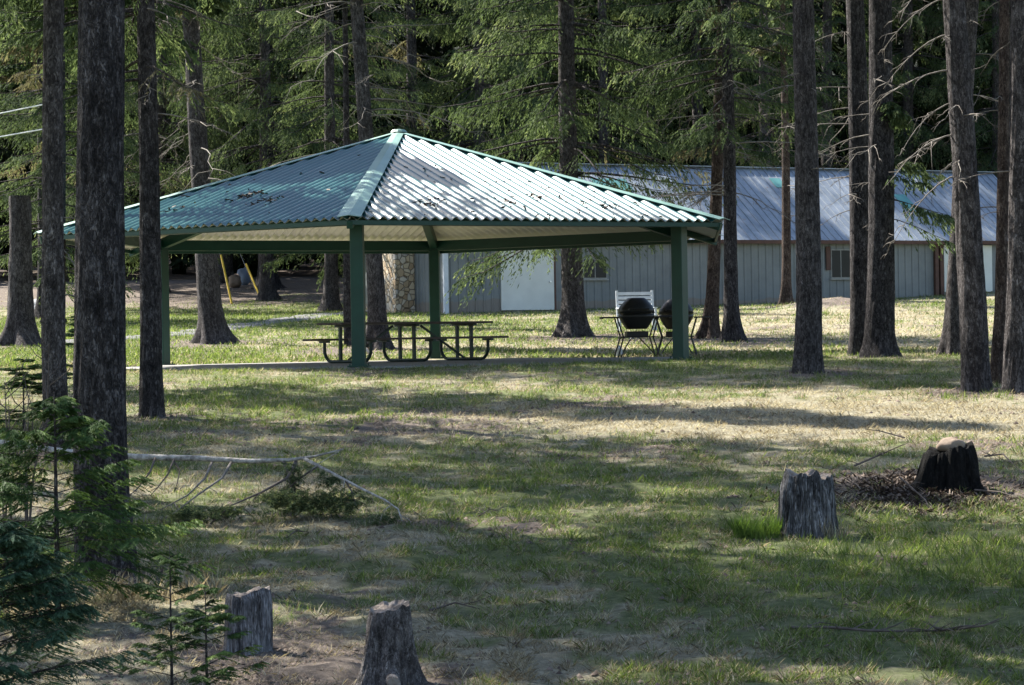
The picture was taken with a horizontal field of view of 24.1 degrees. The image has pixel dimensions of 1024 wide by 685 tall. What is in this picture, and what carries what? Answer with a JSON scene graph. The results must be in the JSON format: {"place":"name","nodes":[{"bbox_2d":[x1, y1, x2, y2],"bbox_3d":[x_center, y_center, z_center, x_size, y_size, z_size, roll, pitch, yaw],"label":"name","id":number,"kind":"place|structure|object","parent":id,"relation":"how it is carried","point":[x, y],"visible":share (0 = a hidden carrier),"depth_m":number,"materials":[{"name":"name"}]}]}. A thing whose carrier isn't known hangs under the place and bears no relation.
{"place":"outdoors","nodes":[
{"label":"outdoors","id":0,"kind":"place"},
{"bbox_2d":[66,310,366,342],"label":"path","id":1,"kind":"structure","parent":0,"point":[248,325],"depth_m":71.29,"materials":[{"name":"grey concrete"}]},
{"bbox_2d":[0,0,984,240],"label":"hillside","id":2,"kind":"structure","parent":0,"point":[522,25],"depth_m":199.94,"materials":[{"name":"green plant"}]},
{"bbox_2d":[0,258,1023,684],"bbox_3d":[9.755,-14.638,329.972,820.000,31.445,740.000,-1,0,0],"label":"ground","id":3,"kind":"structure","parent":0,"point":[304,278],"depth_m":17.50,"materials":[{"name":"plant"}]},
{"bbox_2d":[0,0,23,35],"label":"conifer tree","id":4,"kind":"object","parent":3,"relation":"on","point":[6,24],"visible":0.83,"depth_m":29.50,"materials":[{"name":"green plant"}]},
{"bbox_2d":[0,195,40,346],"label":"tree snag","id":5,"kind":"object","parent":3,"relation":"on","point":[20,305],"visible":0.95,"depth_m":59.75,"materials":[{"name":"grey plant"}]},
{"bbox_2d":[0,356,44,562],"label":"bare shrub","id":6,"kind":"object","parent":3,"relation":"on","point":[5,514],"visible":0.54,"depth_m":14.49,"materials":[{"name":"brown plant"}]},
{"bbox_2d":[0,358,71,429],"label":"fir sapling","id":7,"kind":"object","parent":3,"relation":"on","point":[37,385],"visible":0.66,"depth_m":25.97,"materials":[{"name":"green plant"}]},
{"bbox_2d":[4,326,72,527],"bbox_3d":[-3.171,0.639,16.085,0.517,1.510,0.582,-1,0,-18],"label":"bare shrub","id":8,"kind":"object","parent":3,"relation":"on","point":[35,464],"visible":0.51,"depth_m":15.98,"materials":[{"name":"brown plant"}]},
{"bbox_2d":[0,1,77,318],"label":"conifer tree","id":9,"kind":"object","parent":3,"relation":"on","point":[9,68],"visible":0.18,"depth_m":79.81,"materials":[{"name":"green plant"}]},
{"bbox_2d":[63,22,65,317],"bbox_3d":[-8.005,-13.275,42.711,5.751,28.259,5.511,0,0,0],"label":"conifer tree","id":10,"kind":"object","parent":3,"relation":"on","point":[64,157],"visible":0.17,"depth_m":42.47,"materials":[{"name":"brown plant"}]},
{"bbox_2d":[0,0,139,323],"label":"spruce tree","id":11,"kind":"object","parent":3,"relation":"on","point":[20,101],"visible":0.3,"depth_m":75.64,"materials":[{"name":"green plant"}]},
{"bbox_2d":[0,521,154,684],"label":"spruce sapling","id":12,"kind":"object","parent":3,"relation":"on","point":[18,544],"visible":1,"depth_m":9.95,"materials":[{"name":"green plant"}]},
{"bbox_2d":[0,3,190,281],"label":"spruce tree","id":13,"kind":"object","parent":3,"relation":"on","point":[134,159],"visible":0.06,"depth_m":87.71,"materials":[{"name":"green plant"}]},
{"bbox_2d":[66,316,126,416],"bbox_3d":[-4.800,0.279,26.978,0.890,1.350,0.867,-1,0,-33],"label":"fir sapling","id":14,"kind":"object","parent":3,"relation":"on","point":[71,333],"visible":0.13,"depth_m":26.92,"materials":[{"name":"green plant"}]},
{"bbox_2d":[0,0,201,459],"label":"conifer tree","id":15,"kind":"object","parent":3,"relation":"on","point":[53,332],"visible":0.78,"depth_m":22.40,"materials":[{"name":"brown plant"}]},
{"bbox_2d":[0,104,41,113],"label":"cable","id":16,"kind":"object","parent":15,"relation":"attached to","point":[21,108],"visible":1,"depth_m":23.30,"materials":[{"name":"grey metal"}]},
{"bbox_2d":[0,0,207,88],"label":"conifer tree","id":17,"kind":"object","parent":3,"relation":"on","point":[32,16],"visible":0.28,"depth_m":46.73,"materials":[{"name":"green plant"}]},
{"bbox_2d":[72,0,140,581],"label":"conifer tree","id":18,"kind":"object","parent":3,"relation":"on","point":[99,371],"visible":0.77,"depth_m":14.41,"materials":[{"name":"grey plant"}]},
{"bbox_2d":[0,391,216,608],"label":"fir sapling","id":19,"kind":"object","parent":3,"relation":"on","point":[86,434],"visible":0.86,"depth_m":12.98,"materials":[{"name":"green plant"}]},
{"bbox_2d":[0,0,257,418],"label":"conifer tree","id":20,"kind":"object","parent":3,"relation":"on","point":[151,397],"visible":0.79,"depth_m":27.54,"materials":[{"name":"brown plant"}]},
{"bbox_2d":[78,558,239,604],"bbox_3d":[-1.989,1.349,13.596,0.988,0.256,0.840,-1,0,0],"label":"grass tuft","id":21,"kind":"object","parent":3,"relation":"on","point":[120,594],"visible":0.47,"depth_m":13.53,"materials":[{"name":"beige plant"}]},
{"bbox_2d":[114,545,216,684],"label":"fir sapling","id":22,"kind":"object","parent":3,"relation":"on","point":[170,654],"visible":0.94,"depth_m":10.57,"materials":[{"name":"green plant"}]},
{"bbox_2d":[66,1,275,292],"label":"spruce tree","id":23,"kind":"object","parent":3,"relation":"on","point":[162,123],"visible":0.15,"depth_m":96.77,"materials":[{"name":"green plant"}]},
{"bbox_2d":[126,0,258,343],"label":"conifer tree","id":24,"kind":"object","parent":3,"relation":"on","point":[212,327],"visible":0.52,"depth_m":59.80,"materials":[{"name":"brown plant"}]},
{"bbox_2d":[0,440,411,526],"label":"fallen tree","id":25,"kind":"object","parent":3,"relation":"on","point":[293,499],"visible":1,"depth_m":17.09,"materials":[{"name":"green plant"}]},
{"bbox_2d":[181,77,232,303],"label":"guy wire","id":26,"kind":"object","parent":3,"relation":"attached to","point":[227,284],"visible":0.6,"depth_m":90.47,"materials":[{"name":"yellow plastic"}]},
{"bbox_2d":[152,584,268,684],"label":"fir sapling","id":27,"kind":"object","parent":3,"relation":"on","point":[218,618],"visible":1,"depth_m":10.41,"materials":[{"name":"green plant"}]},
{"bbox_2d":[229,274,241,287],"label":"boulder","id":28,"kind":"object","parent":3,"relation":"on","point":[234,280],"visible":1,"depth_m":98.78,"materials":[{"name":"stone"}]},
{"bbox_2d":[166,4,305,283],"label":"spruce tree","id":29,"kind":"object","parent":3,"relation":"on","point":[228,261],"visible":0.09,"depth_m":102.66,"materials":[{"name":"green plant"}]},
{"bbox_2d":[237,267,250,284],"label":"boulder","id":30,"kind":"object","parent":3,"relation":"on","point":[243,274],"visible":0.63,"depth_m":100.77,"materials":[{"name":"grey stone"}]},
{"bbox_2d":[223,585,273,655],"bbox_3d":[-1.286,1.408,11.707,0.252,0.436,0.261,-1,0,0],"label":"tree stump","id":31,"kind":"object","parent":3,"relation":"on","point":[254,606],"visible":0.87,"depth_m":11.61,"materials":[{"name":"grey wood"}]},
{"bbox_2d":[240,254,257,293],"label":"guy wire","id":32,"kind":"object","parent":3,"relation":"attached to","point":[250,274],"visible":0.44,"depth_m":95.54,"materials":[{"name":"yellow plastic"}]},
{"bbox_2d":[160,0,358,300],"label":"spruce tree","id":33,"kind":"object","parent":3,"relation":"on","point":[267,289],"visible":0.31,"depth_m":91.70,"materials":[{"name":"green plant"}]},
{"bbox_2d":[206,0,323,290],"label":"conifer tree","id":34,"kind":"object","parent":3,"relation":"on","point":[279,284],"visible":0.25,"depth_m":97.62,"materials":[{"name":"green plant"}]},
{"bbox_2d":[283,526,311,537],"bbox_3d":[-1.454,1.270,16.196,0.203,0.092,0.173,-1,0,-15],"label":"stick","id":35,"kind":"object","parent":3,"relation":"on","point":[293,532],"visible":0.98,"depth_m":16.18,"materials":[{"name":"wood"}]},
{"bbox_2d":[234,0,424,311],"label":"spruce tree","id":36,"kind":"object","parent":3,"relation":"on","point":[328,112],"visible":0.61,"depth_m":83.72,"materials":[{"name":"green plant"}]},
{"bbox_2d":[319,0,350,346],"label":"conifer tree","id":37,"kind":"object","parent":3,"relation":"on","point":[346,286],"visible":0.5,"depth_m":56.95,"materials":[{"name":"brown plant"}]},
{"bbox_2d":[34,129,728,369],"bbox_3d":[-2.057,-1.706,44.377,12.020,4.479,13.660,-1,0,4],"label":"picnic shelter","id":38,"kind":"object","parent":3,"relation":"on","point":[362,214],"visible":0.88,"depth_m":41.34,"materials":[{"name":"metal"}]},
{"bbox_2d":[302,321,508,362],"bbox_3d":[-2.012,-0.012,46.000,3.750,0.763,1.668,-1,0,-42],"label":"picnic table","id":39,"kind":"object","parent":38,"relation":"on","point":[441,340],"visible":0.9,"depth_m":45.84,"materials":[{"name":"brown metal"}]},
{"bbox_2d":[160,155,693,216],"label":"needle litter","id":40,"kind":"object","parent":38,"relation":"on","point":[425,204],"visible":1,"depth_m":40.49,"materials":[{"name":"brown plant"}]},
{"bbox_2d":[599,298,671,356],"bbox_3d":[2.506,-0.301,48.156,1.460,1.199,0.639,-1,0,-7],"label":"barbecue grill","id":41,"kind":"object","parent":38,"relation":"on","point":[633,313],"visible":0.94,"depth_m":48.01,"materials":[{"name":"black metal"}]},
{"bbox_2d":[269,0,498,349],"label":"spruce tree","id":42,"kind":"object","parent":3,"relation":"on","point":[376,309],"visible":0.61,"depth_m":54.81,"materials":[{"name":"green plant"}]},
{"bbox_2d":[355,599,427,684],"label":"tree stump","id":43,"kind":"object","parent":3,"relation":"on","point":[390,656],"visible":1,"depth_m":10.67,"materials":[{"name":"grey wood"}]},
{"bbox_2d":[323,0,499,154],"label":"spruce tree","id":44,"kind":"object","parent":3,"relation":"on","point":[411,44],"visible":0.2,"depth_m":97.84,"materials":[{"name":"green plant"}]},
{"bbox_2d":[415,639,434,651],"bbox_3d":[-0.451,1.480,11.704,0.157,0.077,0.125,-1,0,0],"label":"grass tuft","id":45,"kind":"object","parent":3,"relation":"on","point":[424,646],"visible":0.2,"depth_m":11.70,"materials":[{"name":"plant"}]},
{"bbox_2d":[429,596,490,611],"bbox_3d":[-0.267,1.388,12.755,0.273,0.075,0.240,-1,0,25],"label":"stick","id":46,"kind":"object","parent":3,"relation":"on","point":[432,609],"visible":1,"depth_m":12.81,"materials":[{"name":"brown wood"}]},
{"bbox_2d":[389,0,557,160],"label":"spruce tree","id":47,"kind":"object","parent":3,"relation":"on","point":[478,89],"visible":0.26,"depth_m":93.79,"materials":[{"name":"green plant"}]},
{"bbox_2d":[466,506,506,515],"bbox_3d":[-0.188,1.213,17.325,0.243,0.074,0.323,-1,0,13],"label":"stick","id":48,"kind":"object","parent":3,"relation":"on","point":[481,513],"visible":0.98,"depth_m":17.27,"materials":[{"name":"brown wood"}]},
{"bbox_2d":[0,288,994,368],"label":"lawn grass","id":49,"kind":"structure","parent":3,"relation":"on","point":[133,347],"depth_m":60.88,"materials":[{"name":"green plant"}]},
{"bbox_2d":[0,374,1003,684],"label":"twigs","id":50,"kind":"object","parent":3,"relation":"on","point":[512,466],"visible":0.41,"depth_m":16.23,"materials":[{"name":"brown wood"}]},
{"bbox_2d":[0,0,1009,276],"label":"forest","id":51,"kind":"object","parent":3,"relation":"on","point":[180,262],"visible":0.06,"depth_m":110.48,"materials":[{"name":"green plant"}]},
{"bbox_2d":[0,357,1023,684],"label":"soil crumbs","id":52,"kind":"object","parent":3,"relation":"on","point":[304,675],"visible":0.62,"depth_m":18.05,"materials":[{"name":"brown soil"}]},
{"bbox_2d":[431,0,619,163],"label":"spruce tree","id":53,"kind":"object","parent":3,"relation":"on","point":[543,80],"visible":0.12,"depth_m":101.59,"materials":[{"name":"green plant"}]},
{"bbox_2d":[110,375,1023,684],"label":"fallen debris","id":54,"kind":"object","parent":3,"relation":"on","point":[282,661],"visible":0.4,"depth_m":12.02,"materials":[{"name":"brown wood"}]},
{"bbox_2d":[423,0,738,337],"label":"spruce tree","id":55,"kind":"object","parent":3,"relation":"on","point":[572,321],"visible":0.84,"depth_m":59.74,"materials":[{"name":"green plant"}]},
{"bbox_2d":[521,0,678,163],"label":"spruce tree","id":56,"kind":"object","parent":3,"relation":"on","point":[601,82],"visible":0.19,"depth_m":98.88,"materials":[{"name":"green plant"}]},
{"bbox_2d":[616,345,621,355],"bbox_3d":[2.198,0.173,49.300,0.140,0.240,0.140,-1,0,0],"label":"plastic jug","id":57,"kind":"object","parent":3,"relation":"on","point":[618,349],"visible":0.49,"depth_m":49.24,"materials":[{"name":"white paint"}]},
{"bbox_2d":[615,290,657,331],"bbox_3d":[3.267,-0.833,63.051,1.030,1.087,0.625,-1,0,-6],"label":"garden bench","id":58,"kind":"object","parent":3,"relation":"on","point":[651,297],"visible":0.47,"depth_m":63.27,"materials":[{"name":"white paint"}]},
{"bbox_2d":[623,0,684,164],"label":"conifer tree","id":59,"kind":"object","parent":3,"relation":"on","point":[667,31],"visible":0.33,"depth_m":103.78,"materials":[{"name":"green plant"}]},
{"bbox_2d":[364,162,996,313],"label":"metal shed","id":60,"kind":"structure","parent":3,"relation":"on","point":[923,269],"depth_m":84.64,"materials":[{"name":"grey metal"}]},
{"bbox_2d":[500,249,554,309],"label":"door","id":61,"kind":"structure","parent":60,"relation":"in","point":[535,291],"depth_m":80.29,"materials":[{"name":"metal"}]},
{"bbox_2d":[582,258,608,280],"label":"window","id":62,"kind":"structure","parent":60,"relation":"in","point":[597,274],"depth_m":81.46,"materials":[{"name":"white glass"}]},
{"bbox_2d":[825,246,849,279],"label":"window","id":63,"kind":"structure","parent":60,"relation":"in","point":[837,260],"depth_m":85.93,"materials":[{"name":"white glass"}]},
{"bbox_2d":[944,245,992,291],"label":"door","id":64,"kind":"structure","parent":60,"relation":"in","point":[987,249],"depth_m":88.88,"materials":[{"name":"metal"}]},
{"bbox_2d":[653,299,711,354],"bbox_3d":[3.348,-0.305,48.856,1.431,1.175,0.626,-1,0,6],"label":"barbecue grill","id":65,"kind":"object","parent":3,"relation":"on","point":[665,309],"visible":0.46,"depth_m":48.71,"materials":[{"name":"black metal"}]},
{"bbox_2d":[610,0,781,166],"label":"spruce tree","id":66,"kind":"object","parent":3,"relation":"on","point":[687,49],"visible":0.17,"depth_m":102.74,"materials":[{"name":"green plant"}]},
{"bbox_2d":[604,0,841,342],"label":"spruce tree","id":67,"kind":"object","parent":3,"relation":"on","point":[732,328],"visible":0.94,"depth_m":56.39,"materials":[{"name":"green plant"}]},
{"bbox_2d":[693,0,777,338],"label":"conifer tree","id":68,"kind":"object","parent":3,"relation":"on","point":[708,328],"visible":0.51,"depth_m":57.84,"materials":[{"name":"brown plant"}]},
{"bbox_2d":[724,510,785,539],"bbox_3d":[1.614,1.192,15.712,0.484,0.207,0.359,-1,0,0],"label":"grass tuft","id":69,"kind":"object","parent":3,"relation":"on","point":[771,528],"visible":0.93,"depth_m":15.63,"materials":[{"name":"green plant"}]},
{"bbox_2d":[685,0,847,168],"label":"spruce tree","id":70,"kind":"object","parent":3,"relation":"on","point":[739,9],"visible":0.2,"depth_m":96.79,"materials":[{"name":"green plant"}]},
{"bbox_2d":[736,0,832,305],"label":"conifer tree","id":71,"kind":"object","parent":3,"relation":"on","point":[786,296],"visible":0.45,"depth_m":79.87,"materials":[{"name":"brown plant"}]},
{"bbox_2d":[751,0,844,373],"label":"conifer tree","id":72,"kind":"object","parent":3,"relation":"on","point":[808,354],"visible":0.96,"depth_m":34.43,"materials":[{"name":"brown plant"}]},
{"bbox_2d":[777,468,838,537],"bbox_3d":[1.954,1.106,15.786,0.435,0.567,0.444,-1,0,-23],"label":"tree stump","id":73,"kind":"object","parent":3,"relation":"on","point":[806,501],"visible":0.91,"depth_m":15.66,"materials":[{"name":"grey wood"}]},
{"bbox_2d":[775,0,868,355],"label":"conifer tree","id":74,"kind":"object","parent":3,"relation":"on","point":[857,97],"visible":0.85,"depth_m":41.35,"materials":[{"name":"brown plant"}]},
{"bbox_2d":[746,0,920,169],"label":"spruce tree","id":75,"kind":"object","parent":3,"relation":"on","point":[827,17],"visible":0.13,"depth_m":102.78,"materials":[{"name":"green plant"}]},
{"bbox_2d":[819,515,853,538],"bbox_3d":[2.103,1.195,15.577,0.256,0.185,0.197,-1,0,0],"label":"grass tuft","id":76,"kind":"object","parent":3,"relation":"on","point":[830,531],"visible":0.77,"depth_m":15.58,"materials":[{"name":"green plant"}]},
{"bbox_2d":[826,530,852,553],"bbox_3d":[2.037,1.240,14.881,0.211,0.183,0.101,-1,0,-42],"label":"grass tuft","id":77,"kind":"object","parent":3,"relation":"on","point":[847,548],"visible":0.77,"depth_m":14.90,"materials":[{"name":"green plant"}]},
{"bbox_2d":[677,510,1023,632],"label":"tall grass","id":78,"kind":"structure","parent":3,"relation":"on","point":[1012,574],"depth_m":14.25,"materials":[{"name":"green plant"}]},
{"bbox_2d":[699,466,1023,539],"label":"bark debris","id":79,"kind":"object","parent":3,"relation":"on","point":[914,495],"visible":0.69,"depth_m":17.89,"materials":[{"name":"brown wood"}]},
{"bbox_2d":[847,442,908,465],"bbox_3d":[2.950,0.908,19.581,0.400,0.203,0.589,-1,0,-10],"label":"stick","id":80,"kind":"object","parent":79,"relation":"on","point":[859,463],"visible":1,"depth_m":19.70,"materials":[{"name":"brown wood"}]},
{"bbox_2d":[899,476,927,504],"bbox_3d":[3.007,1.099,17.653,0.176,0.180,0.902,-1,0,0],"label":"stick","id":81,"kind":"object","parent":79,"relation":"on","point":[904,481],"visible":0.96,"depth_m":17.88,"materials":[{"name":"brown wood"}]},
{"bbox_2d":[974,488,1011,495],"bbox_3d":[3.595,1.108,17.864,0.051,0.054,0.370,-1,0,-36],"label":"stick","id":82,"kind":"object","parent":79,"relation":"on","point":[992,491],"visible":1,"depth_m":17.86,"materials":[{"name":"wood"}]},
{"bbox_2d":[865,429,904,437],"bbox_3d":[3.082,0.746,20.042,0.073,0.086,0.735,-1,0,-18],"label":"stick","id":83,"kind":"object","parent":3,"relation":"on","point":[887,433],"visible":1,"depth_m":19.89,"materials":[{"name":"brown wood"}]},
{"bbox_2d":[819,0,955,357],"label":"conifer tree","id":84,"kind":"object","parent":3,"relation":"on","point":[879,339],"visible":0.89,"depth_m":38.80,"materials":[{"name":"brown plant"}]},
{"bbox_2d":[788,616,1005,631],"bbox_3d":[1.895,1.384,11.752,1.079,0.070,0.340,-1,0,4],"label":"stick","id":85,"kind":"object","parent":3,"relation":"on","point":[938,629],"visible":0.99,"depth_m":11.76,"materials":[{"name":"brown wood"}]},
{"bbox_2d":[819,0,996,175],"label":"spruce tree","id":86,"kind":"object","parent":3,"relation":"on","point":[909,69],"visible":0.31,"depth_m":104.73,"materials":[{"name":"green plant"}]},
{"bbox_2d":[858,0,1000,391],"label":"conifer tree","id":87,"kind":"object","parent":3,"relation":"on","point":[974,351],"visible":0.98,"depth_m":29.68,"materials":[{"name":"brown plant"}]},
{"bbox_2d":[911,441,984,493],"bbox_3d":[3.274,0.991,18.299,0.580,0.477,0.593,-1,0,0],"label":"tree stump","id":88,"kind":"object","parent":3,"relation":"on","point":[957,467],"visible":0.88,"depth_m":18.08,"materials":[{"name":"brown wood"}]},
{"bbox_2d":[936,437,964,451],"bbox_3d":[3.336,0.785,18.234,0.230,0.138,0.183,-1,0,0],"label":"stone","id":89,"kind":"object","parent":88,"relation":"on","point":[945,444],"visible":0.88,"depth_m":18.17,"materials":[{"name":"beige stone"}]},
{"bbox_2d":[902,0,1009,177],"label":"spruce tree","id":90,"kind":"object","parent":3,"relation":"on","point":[993,27],"visible":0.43,"depth_m":103.78,"materials":[{"name":"green plant"}]},
{"bbox_2d":[935,0,1009,355],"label":"conifer tree","id":91,"kind":"object","parent":3,"relation":"on","point":[949,342],"visible":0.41,"depth_m":39.88,"materials":[{"name":"brown plant"}]},
{"bbox_2d":[941,387,1009,400],"bbox_3d":[5.512,0.617,28.613,0.850,0.181,0.577,-1,0,0],"label":"grass tuft","id":92,"kind":"object","parent":3,"relation":"on","point":[948,396],"visible":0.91,"depth_m":28.65,"materials":[{"name":"green plant"}]},
{"bbox_2d":[947,0,1023,393],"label":"conifer tree","id":93,"kind":"object","parent":3,"relation":"on","point":[1013,367],"visible":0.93,"depth_m":29.09,"materials":[{"name":"brown plant"}]},
{"bbox_2d":[974,0,1009,382],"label":"conifer tree","id":94,"kind":"object","parent":3,"relation":"on","point":[997,345],"visible":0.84,"depth_m":31.41,"materials":[{"name":"brown plant"}]},
{"bbox_2d":[983,451,1023,471],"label":"stick","id":95,"kind":"object","parent":3,"relation":"on","point":[994,454],"visible":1,"depth_m":20.00,"materials":[{"name":"wood"}]},
{"bbox_3d":[-12.545,-9.438,30.508,8.415,21.350,8.501,-1,0,0],"label":"conifer tree","id":96,"kind":"object","parent":3,"relation":"on","visible":0},
{"bbox_2d":[0,129,41,136],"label":"cable","id":97,"kind":"object","parent":96,"relation":"attached to","point":[20,133],"visible":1,"depth_m":23.32,"materials":[{"name":"grey metal"}]},
{"bbox_2d":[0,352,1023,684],"bbox_3d":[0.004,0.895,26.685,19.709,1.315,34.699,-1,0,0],"label":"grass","id":98,"kind":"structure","parent":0,"point":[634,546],"depth_m":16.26,"materials":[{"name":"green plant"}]}
]}

